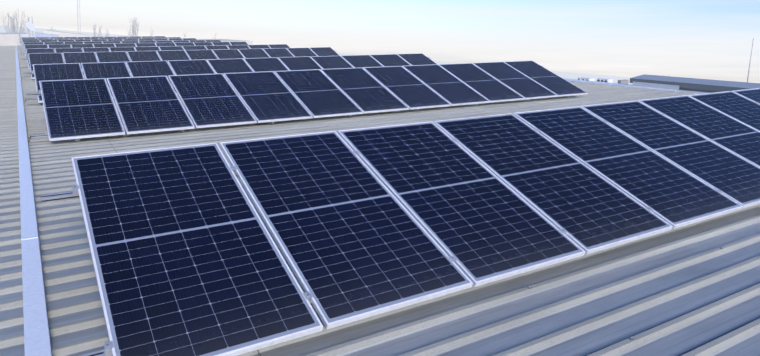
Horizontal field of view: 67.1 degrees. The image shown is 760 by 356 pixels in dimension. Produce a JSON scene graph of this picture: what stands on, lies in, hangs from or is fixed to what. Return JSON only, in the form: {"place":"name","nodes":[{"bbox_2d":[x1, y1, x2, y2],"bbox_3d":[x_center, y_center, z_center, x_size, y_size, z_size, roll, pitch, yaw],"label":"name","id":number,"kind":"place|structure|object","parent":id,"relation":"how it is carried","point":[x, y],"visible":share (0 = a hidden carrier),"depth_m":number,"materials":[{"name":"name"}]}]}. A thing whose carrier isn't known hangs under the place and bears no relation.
{"place":"outdoors","nodes":[
{"label":"outdoors","id":0,"kind":"place"},
{"bbox_2d":[20,30,89,42],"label":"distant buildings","id":1,"kind":"structure","parent":0,"point":[47,33],"depth_m":63.52,"materials":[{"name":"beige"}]},
{"bbox_2d":[0,25,632,84],"bbox_3d":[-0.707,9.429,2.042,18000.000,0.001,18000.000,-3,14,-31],"label":"ground","id":2,"kind":"structure","parent":0,"point":[568,75],"depth_m":2274.24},
{"bbox_2d":[77,0,80,33],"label":"lattice mast","id":3,"kind":"object","parent":2,"relation":"on","point":[78,17],"visible":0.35,"depth_m":111.69,"materials":[{"name":"silver metal"}]},
{"bbox_2d":[2,11,216,37],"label":"trees","id":4,"kind":"object","parent":2,"relation":"on","point":[134,27],"visible":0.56,"depth_m":98.51,"materials":[{"name":"grey plant"}]},
{"bbox_2d":[747,38,753,81],"bbox_3d":[23.674,-2.780,38.249,0.254,12.752,0.108,15,16,39],"label":"whip mast","id":5,"kind":"object","parent":2,"relation":"on","point":[750,61],"visible":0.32,"depth_m":37.23,"materials":[{"name":"grey metal"}]},
{"bbox_2d":[0,46,759,355],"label":"roof slope","id":6,"kind":"structure","parent":0,"point":[693,289],"depth_m":3.78,"materials":[{"name":"grey metal"}]},
{"bbox_2d":[15,45,51,355],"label":"metal flashing","id":7,"kind":"object","parent":6,"relation":"on","point":[36,336],"visible":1,"depth_m":4.03,"materials":[{"name":"grey metal"}]},
{"bbox_2d":[0,33,252,45],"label":"bay parapet","id":8,"kind":"structure","parent":6,"relation":"on","point":[8,39],"depth_m":50.44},
{"bbox_2d":[26,20,35,35],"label":"satellite dish pole","id":9,"kind":"object","parent":8,"relation":"on","point":[31,26],"visible":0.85,"depth_m":54.18,"materials":[{"name":"white metal"}]},
{"bbox_2d":[1,78,722,339],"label":"roof screws","id":10,"kind":"object","parent":6,"relation":"on","point":[630,338],"visible":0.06,"depth_m":4.37,"materials":[{"name":"metal"}]},
{"bbox_2d":[18,39,758,355],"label":"mounting brackets","id":11,"kind":"object","parent":6,"relation":"on","point":[67,196],"visible":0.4,"depth_m":3.72,"materials":[{"name":"metal"}]},
{"bbox_2d":[21,36,164,46],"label":"solar panels","id":12,"kind":"object","parent":11,"relation":"attached to","point":[127,37],"visible":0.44,"depth_m":49.30,"materials":[{"name":"glass"}]},
{"bbox_2d":[22,37,180,43],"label":"solar panels","id":13,"kind":"object","parent":11,"relation":"attached to","point":[57,39],"visible":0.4,"depth_m":44.18,"materials":[{"name":"glass"}]},
{"bbox_2d":[22,38,196,51],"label":"solar panels","id":14,"kind":"object","parent":11,"relation":"attached to","point":[78,40],"visible":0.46,"depth_m":40.12,"materials":[{"name":"glass"}]},
{"bbox_2d":[23,40,220,55],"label":"solar panels","id":15,"kind":"object","parent":11,"relation":"attached to","point":[100,42],"visible":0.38,"depth_m":34.93,"materials":[{"name":"glass"}]},
{"bbox_2d":[24,41,247,60],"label":"solar panels","id":16,"kind":"object","parent":11,"relation":"attached to","point":[54,46],"visible":0.38,"depth_m":30.48,"materials":[{"name":"glass"}]},
{"bbox_2d":[26,44,289,68],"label":"solar panels","id":17,"kind":"object","parent":11,"relation":"attached to","point":[92,49],"visible":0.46,"depth_m":25.26,"materials":[{"name":"glass"}]},
{"bbox_2d":[28,47,339,78],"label":"solar panels","id":18,"kind":"object","parent":11,"relation":"attached to","point":[76,57],"visible":0.44,"depth_m":21.08,"materials":[{"name":"glass"}]},
{"bbox_2d":[33,53,436,102],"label":"solar panels","id":19,"kind":"object","parent":11,"relation":"attached to","point":[63,71],"visible":0.46,"depth_m":15.27,"materials":[{"name":"glass"}]},
{"bbox_2d":[39,60,587,140],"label":"solar panels","id":20,"kind":"object","parent":11,"relation":"attached to","point":[78,108],"visible":1,"depth_m":10.57,"materials":[{"name":"glass"}]},
{"bbox_2d":[71,88,759,355],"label":"solar panels","id":21,"kind":"object","parent":11,"relation":"attached to","point":[187,258],"visible":1,"depth_m":4.05,"materials":[{"name":"glass"}]},
{"bbox_2d":[563,78,710,94],"bbox_3d":[18.298,-5.052,43.044,47.556,4.612,67.000,-3,14,-31],"label":"roof edge","id":22,"kind":"object","parent":6,"relation":"on","point":[628,85],"depth_m":15.96,"materials":[{"name":"grey metal"}]},
{"bbox_2d":[578,77,628,83],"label":"rooftop units","id":23,"kind":"object","parent":22,"relation":"on","point":[625,81],"visible":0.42,"depth_m":19.31,"materials":[{"name":"white metal"}]},
{"bbox_2d":[629,74,759,92],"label":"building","id":24,"kind":"structure","parent":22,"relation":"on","point":[681,83],"depth_m":14.87,"materials":[{"name":"metal"}]},
{"bbox_2d":[0,0,759,82],"label":"sky","id":25,"kind":"structure","parent":0,"point":[699,39],"materials":[{"name":"white"}]}
]}

